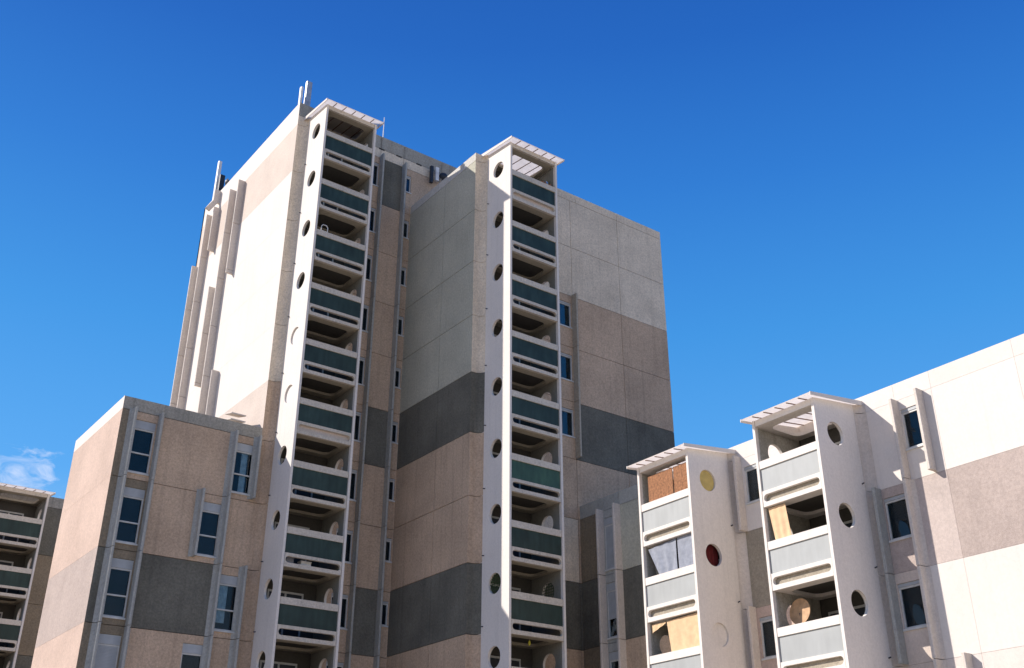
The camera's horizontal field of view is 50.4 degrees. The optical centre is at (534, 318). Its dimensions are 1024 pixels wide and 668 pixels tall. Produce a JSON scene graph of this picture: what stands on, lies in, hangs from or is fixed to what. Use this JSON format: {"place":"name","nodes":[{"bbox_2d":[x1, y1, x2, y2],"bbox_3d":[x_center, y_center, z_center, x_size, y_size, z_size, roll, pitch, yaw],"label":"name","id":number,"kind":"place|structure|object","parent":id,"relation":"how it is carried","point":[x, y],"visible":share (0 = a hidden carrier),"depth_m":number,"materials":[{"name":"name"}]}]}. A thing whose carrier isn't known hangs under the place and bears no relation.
{"place":"outdoors","nodes":[
{"label":"outdoors","id":0,"kind":"place"},
{"bbox_2d":[224,412,245,422],"bbox_3d":[-13.115,4.644,47.413,0.680,1.270,0.840,19,-33,-33],"label":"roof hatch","id":1,"kind":"object","parent":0,"point":[235,415],"visible":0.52,"depth_m":47.38,"materials":[{"name":"white metal"}]},
{"bbox_2d":[0,0,1023,498],"label":"sky","id":2,"kind":"structure","parent":0,"point":[832,190],"materials":[{"name":"blue"}]},
{"bbox_3d":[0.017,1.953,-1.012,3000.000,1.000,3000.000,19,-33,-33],"label":"ground","id":3,"kind":"structure","parent":0,"visible":0},
{"bbox_2d":[0,483,63,667],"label":"apartment block","id":4,"kind":"structure","parent":3,"relation":"on","point":[30,518],"depth_m":60.81,"materials":[{"name":"grey concrete"}]},
{"bbox_2d":[31,396,262,667],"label":"apartment block","id":5,"kind":"structure","parent":3,"relation":"on","point":[149,567],"depth_m":42.81,"materials":[{"name":"paint"}]},
{"bbox_2d":[94,633,120,667],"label":"window","id":6,"kind":"structure","parent":5,"relation":"in","point":[108,645],"depth_m":39.73,"materials":[{"name":"paint"}]},
{"bbox_2d":[102,558,133,619],"bbox_3d":[-15.637,10.105,40.770,0.880,2.240,0.208,19,-33,-33],"label":"window","id":7,"kind":"structure","parent":5,"relation":"in","point":[121,569],"depth_m":40.85,"materials":[{"name":"glass"}]},
{"bbox_2d":[115,487,144,545],"bbox_3d":[-15.658,7.619,42.057,0.880,2.240,0.208,19,-33,-33],"label":"window","id":8,"kind":"structure","parent":5,"relation":"in","point":[132,502],"depth_m":42.14,"materials":[{"name":"glass"}]},
{"bbox_2d":[128,419,155,475],"bbox_3d":[-15.680,5.133,43.345,0.880,2.240,0.208,19,-33,-33],"label":"window","id":9,"kind":"structure","parent":5,"relation":"in","point":[141,449],"depth_m":43.43,"materials":[{"name":"glass"}]},
{"bbox_2d":[180,643,202,667],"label":"window","id":10,"kind":"structure","parent":5,"relation":"in","point":[191,656],"depth_m":41.55,"materials":[{"name":"glass"}]},
{"bbox_2d":[196,502,220,558],"bbox_3d":[-13.135,8.492,43.785,0.880,2.240,0.208,19,-33,-33],"label":"window","id":11,"kind":"structure","parent":5,"relation":"in","point":[211,511],"depth_m":43.88,"materials":[{"name":"glass"}]},
{"bbox_2d":[214,574,237,632],"bbox_3d":[-12.240,11.280,43.094,0.880,2.240,0.208,19,-33,-33],"label":"window","id":12,"kind":"structure","parent":5,"relation":"in","point":[228,584],"depth_m":43.17,"materials":[{"name":"glass"}]},
{"bbox_2d":[231,443,252,495],"bbox_3d":[-12.284,6.307,45.670,0.880,2.240,0.208,19,-33,-33],"label":"window","id":13,"kind":"structure","parent":5,"relation":"in","point":[240,484],"depth_m":45.75,"materials":[{"name":"glass"}]},
{"bbox_2d":[170,98,456,667],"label":"apartment tower","id":14,"kind":"structure","parent":3,"relation":"on","point":[291,339],"depth_m":50.13,"materials":[{"name":"paint"}]},
{"bbox_2d":[212,161,221,199],"bbox_3d":[-18.608,-7.721,63.488,0.200,3.400,0.380,19,-33,-33],"label":"antenna","id":15,"kind":"object","parent":14,"relation":"on","point":[219,167],"visible":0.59,"depth_m":63.70,"materials":[{"name":"white metal"}]},
{"bbox_2d":[217,174,224,190],"bbox_3d":[-18.278,-7.451,63.091,0.300,1.950,0.400,19,-33,-33],"label":"antenna","id":16,"kind":"object","parent":14,"relation":"on","point":[221,181],"visible":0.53,"depth_m":63.15,"materials":[{"name":"metal"}]},
{"bbox_2d":[286,557,293,562],"bbox_3d":[-9.864,9.707,43.511,0.370,0.300,0.330,19,-33,-33],"label":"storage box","id":17,"kind":"object","parent":14,"relation":"on","point":[289,559],"visible":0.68,"depth_m":43.42,"materials":[{"name":"grey fabric"}]},
{"bbox_2d":[298,86,303,104],"bbox_3d":[-11.964,-11.008,55.297,0.131,1.800,0.340,19,-33,-33],"label":"antenna","id":18,"kind":"object","parent":14,"relation":"attached to","point":[300,94],"visible":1,"depth_m":55.36,"materials":[{"name":"white metal"}]},
{"bbox_2d":[297,560,311,565],"bbox_3d":[-9.301,9.928,43.883,0.490,0.240,0.330,19,-33,-33],"label":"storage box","id":19,"kind":"object","parent":14,"relation":"on","point":[306,563],"visible":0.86,"depth_m":43.79,"materials":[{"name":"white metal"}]},
{"bbox_2d":[304,81,312,105],"bbox_3d":[-11.686,-11.142,55.694,0.300,2.300,0.360,19,-33,-33],"label":"antenna","id":20,"kind":"object","parent":14,"relation":"on","point":[308,92],"visible":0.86,"depth_m":55.74,"materials":[{"name":"grey metal"}]},
{"bbox_2d":[326,661,343,667],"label":"window","id":21,"kind":"structure","parent":14,"relation":"in","point":[339,665],"depth_m":45.06,"materials":[{"name":"paint"}]},
{"bbox_2d":[331,593,348,629],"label":"window","id":22,"kind":"structure","parent":14,"relation":"in","point":[344,597],"depth_m":46.14,"materials":[{"name":"glass"}]},
{"bbox_2d":[336,528,352,564],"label":"window","id":23,"kind":"structure","parent":14,"relation":"in","point":[349,533],"depth_m":47.43,"materials":[{"name":"glass"}]},
{"bbox_2d":[341,467,356,501],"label":"window","id":24,"kind":"structure","parent":14,"relation":"in","point":[354,472],"depth_m":48.72,"materials":[{"name":"glass"}]},
{"bbox_2d":[354,412,360,442],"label":"window","id":25,"kind":"structure","parent":14,"relation":"in","point":[358,415],"depth_m":50.03,"materials":[{"name":"glass"}]},
{"bbox_2d":[358,357,364,385],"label":"window","id":26,"kind":"structure","parent":14,"relation":"in","point":[362,360],"depth_m":51.33,"materials":[{"name":"glass"}]},
{"bbox_2d":[362,305,368,332],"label":"window","id":27,"kind":"structure","parent":14,"relation":"in","point":[365,310],"depth_m":52.62,"materials":[{"name":"glass"}]},
{"bbox_2d":[366,255,372,281],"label":"window","id":28,"kind":"structure","parent":14,"relation":"in","point":[369,258],"depth_m":53.91,"materials":[{"name":"glass"}]},
{"bbox_2d":[369,207,375,233],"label":"window","id":29,"kind":"structure","parent":14,"relation":"in","point":[372,214],"depth_m":55.19,"materials":[{"name":"glass"}]},
{"bbox_2d":[373,162,378,186],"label":"window","id":30,"kind":"structure","parent":14,"relation":"in","point":[376,166],"depth_m":56.48,"materials":[{"name":"glass"}]},
{"bbox_2d":[382,601,387,627],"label":"window","id":31,"kind":"structure","parent":14,"relation":"in","point":[385,604],"depth_m":47.31,"materials":[{"name":"glass"}]},
{"bbox_2d":[385,538,391,562],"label":"window","id":32,"kind":"structure","parent":14,"relation":"in","point":[388,541],"depth_m":48.60,"materials":[{"name":"glass"}]},
{"bbox_2d":[389,478,394,501],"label":"window","id":33,"kind":"structure","parent":14,"relation":"in","point":[391,486],"depth_m":49.89,"materials":[{"name":"glass"}]},
{"bbox_2d":[392,422,397,444],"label":"window","id":34,"kind":"structure","parent":14,"relation":"in","point":[394,433],"depth_m":51.16,"materials":[{"name":"glass"}]},
{"bbox_2d":[395,368,400,389],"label":"window","id":35,"kind":"structure","parent":14,"relation":"in","point":[397,379],"depth_m":52.45,"materials":[{"name":"glass"}]},
{"bbox_2d":[398,316,403,336],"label":"window","id":36,"kind":"structure","parent":14,"relation":"in","point":[400,326],"depth_m":53.75,"materials":[{"name":"glass"}]},
{"bbox_2d":[401,267,405,286],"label":"window","id":37,"kind":"structure","parent":14,"relation":"in","point":[403,273],"depth_m":55.06,"materials":[{"name":"glass"}]},
{"bbox_2d":[403,220,408,239],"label":"window","id":38,"kind":"structure","parent":14,"relation":"in","point":[405,236],"depth_m":56.33,"materials":[{"name":"glass"}]},
{"bbox_2d":[406,176,410,193],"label":"window","id":39,"kind":"structure","parent":14,"relation":"in","point":[408,183],"depth_m":57.64,"materials":[{"name":"glass"}]},
{"bbox_2d":[429,165,433,183],"bbox_3d":[-5.607,-7.728,58.529,0.170,1.050,0.305,19,-33,-33],"label":"antenna","id":40,"kind":"object","parent":14,"relation":"attached to","point":[431,171],"visible":1,"depth_m":58.40,"materials":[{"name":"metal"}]},
{"bbox_2d":[434,167,438,181],"bbox_3d":[-5.339,-7.768,58.782,0.200,0.850,0.305,19,-33,-33],"label":"antenna","id":41,"kind":"object","parent":14,"relation":"attached to","point":[436,173],"visible":1,"depth_m":58.66,"materials":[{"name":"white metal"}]},
{"bbox_2d":[439,173,446,179],"bbox_3d":[-4.979,-7.534,58.856,0.241,0.897,0.371,-29,-39,43],"label":"antenna dish","id":42,"kind":"object","parent":14,"relation":"attached to","point":[442,176],"visible":0.87,"depth_m":58.90,"materials":[{"name":"metal"}]},
{"bbox_2d":[386,136,674,667],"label":"apartment tower","id":43,"kind":"structure","parent":3,"relation":"on","point":[536,412],"depth_m":48.94,"materials":[{"name":"paint"}]},
{"bbox_2d":[490,573,500,593],"bbox_3d":[-1.522,10.357,42.580,0.025,0.800,0.800,19,-33,-33],"label":"lattice","id":44,"kind":"object","parent":43,"relation":"attached to","point":[499,582],"visible":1,"depth_m":42.61,"materials":[{"name":"black metal"}]},
{"bbox_2d":[542,583,553,597],"bbox_3d":[0.541,11.070,43.992,0.025,0.800,0.800,19,-33,-33],"label":"lattice","id":45,"kind":"object","parent":43,"relation":"attached to","point":[546,590],"visible":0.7,"depth_m":44.00,"materials":[{"name":"green wood"}]},
{"bbox_2d":[559,300,572,328],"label":"window","id":46,"kind":"structure","parent":43,"relation":"in","point":[565,314],"depth_m":52.58,"materials":[{"name":"glass"}]},
{"bbox_2d":[561,352,573,382],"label":"window","id":47,"kind":"structure","parent":43,"relation":"in","point":[566,360],"depth_m":51.29,"materials":[{"name":"glass"}]},
{"bbox_2d":[562,407,574,438],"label":"window","id":48,"kind":"structure","parent":43,"relation":"in","point":[567,414],"depth_m":49.99,"materials":[{"name":"glass"}]},
{"bbox_2d":[580,334,1023,667],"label":"apartment block","id":49,"kind":"structure","parent":3,"relation":"on","point":[902,546],"depth_m":35.43,"materials":[{"name":"paint"}]},
{"bbox_2d":[604,516,614,571],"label":"window","id":50,"kind":"structure","parent":49,"relation":"in","point":[608,522],"depth_m":46.15,"materials":[{"name":"paint"}]},
{"bbox_2d":[607,582,616,639],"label":"window","id":51,"kind":"structure","parent":49,"relation":"in","point":[611,594],"depth_m":44.85,"materials":[{"name":"paint"}]},
{"bbox_2d":[609,651,618,667],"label":"window","id":52,"kind":"structure","parent":49,"relation":"in","point":[613,656],"depth_m":43.96,"materials":[{"name":"paint"}]},
{"bbox_2d":[652,622,665,633],"bbox_3d":[4.457,11.105,39.145,0.038,0.300,0.730,19,-33,-33],"label":"balcony cloth","id":53,"kind":"object","parent":49,"relation":"hanging from","point":[655,627],"visible":1,"depth_m":39.23,"materials":[{"name":"beige fabric"}]},
{"bbox_2d":[648,468,673,501],"bbox_3d":[4.753,6.323,41.203,0.022,1.080,1.330,19,-33,-33],"label":"balcony screen","id":54,"kind":"object","parent":49,"relation":"on","point":[660,484],"visible":1,"depth_m":41.20,"materials":[{"name":"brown wood"}]},
{"bbox_2d":[649,538,677,573],"bbox_3d":[4.696,8.781,39.969,0.090,1.140,1.480,19,-33,-33],"label":"balcony cloth","id":55,"kind":"object","parent":49,"relation":"hanging from","point":[664,556],"visible":1,"depth_m":39.86,"materials":[{"name":"grey fabric"}]},
{"bbox_2d":[673,462,687,492],"bbox_3d":[5.444,5.904,40.406,0.022,1.080,0.820,19,-33,-33],"label":"balcony screen","id":56,"kind":"object","parent":49,"relation":"on","point":[680,477],"visible":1,"depth_m":40.46,"materials":[{"name":"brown wood"}]},
{"bbox_2d":[667,613,699,650],"bbox_3d":[5.211,10.991,38.101,0.043,1.150,1.620,19,-33,-33],"label":"balcony cloth","id":57,"kind":"object","parent":49,"relation":"on","point":[683,631],"visible":1,"depth_m":38.09,"materials":[{"name":"beige fabric"}]},
{"bbox_2d":[677,533,693,567],"bbox_3d":[5.433,8.343,39.114,0.033,1.160,0.820,19,-33,-33],"label":"balcony cloth","id":58,"kind":"object","parent":49,"relation":"on","point":[685,550],"visible":1,"depth_m":39.14,"materials":[{"name":"grey fabric"}]},
{"bbox_2d":[706,544,718,565],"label":"round window","id":59,"kind":"structure","parent":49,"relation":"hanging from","point":[712,554],"depth_m":39.47,"materials":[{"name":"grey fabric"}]},
{"bbox_2d":[744,464,759,504],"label":"window","id":60,"kind":"structure","parent":49,"relation":"in","point":[753,496],"depth_m":40.71,"materials":[{"name":"glass"}]},
{"bbox_2d":[759,616,776,660],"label":"window","id":61,"kind":"structure","parent":49,"relation":"in","point":[767,630],"depth_m":38.12,"materials":[{"name":"glass"}]},
{"bbox_2d":[768,503,791,538],"bbox_3d":[8.110,6.732,36.017,0.051,1.150,0.860,19,-33,-33],"label":"balcony cloth","id":62,"kind":"object","parent":49,"relation":"on","point":[780,521],"visible":1,"depth_m":36.02,"materials":[{"name":"beige fabric"}]},
{"bbox_2d":[790,598,810,623],"bbox_3d":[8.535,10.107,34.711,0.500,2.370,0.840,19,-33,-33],"label":"round tabletop","id":63,"kind":"object","parent":49,"relation":"on","point":[800,610],"visible":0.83,"depth_m":35.05,"materials":[{"name":"brown wood"}]},
{"bbox_2d":[884,494,911,542],"bbox_3d":[11.768,6.423,35.134,0.208,1.470,0.940,19,-33,-33],"label":"window","id":64,"kind":"structure","parent":49,"relation":"in","point":[896,508],"depth_m":35.26,"materials":[{"name":"glass"}]},
{"bbox_2d":[901,405,922,450],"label":"window","id":65,"kind":"structure","parent":49,"relation":"in","point":[909,415],"depth_m":35.78,"materials":[{"name":"glass"}]},
{"bbox_2d":[898,580,926,631],"bbox_3d":[11.789,8.909,33.846,0.208,1.470,0.940,19,-33,-33],"label":"window","id":66,"kind":"structure","parent":49,"relation":"in","point":[914,618],"depth_m":33.97,"materials":[{"name":"glass"}]}
]}

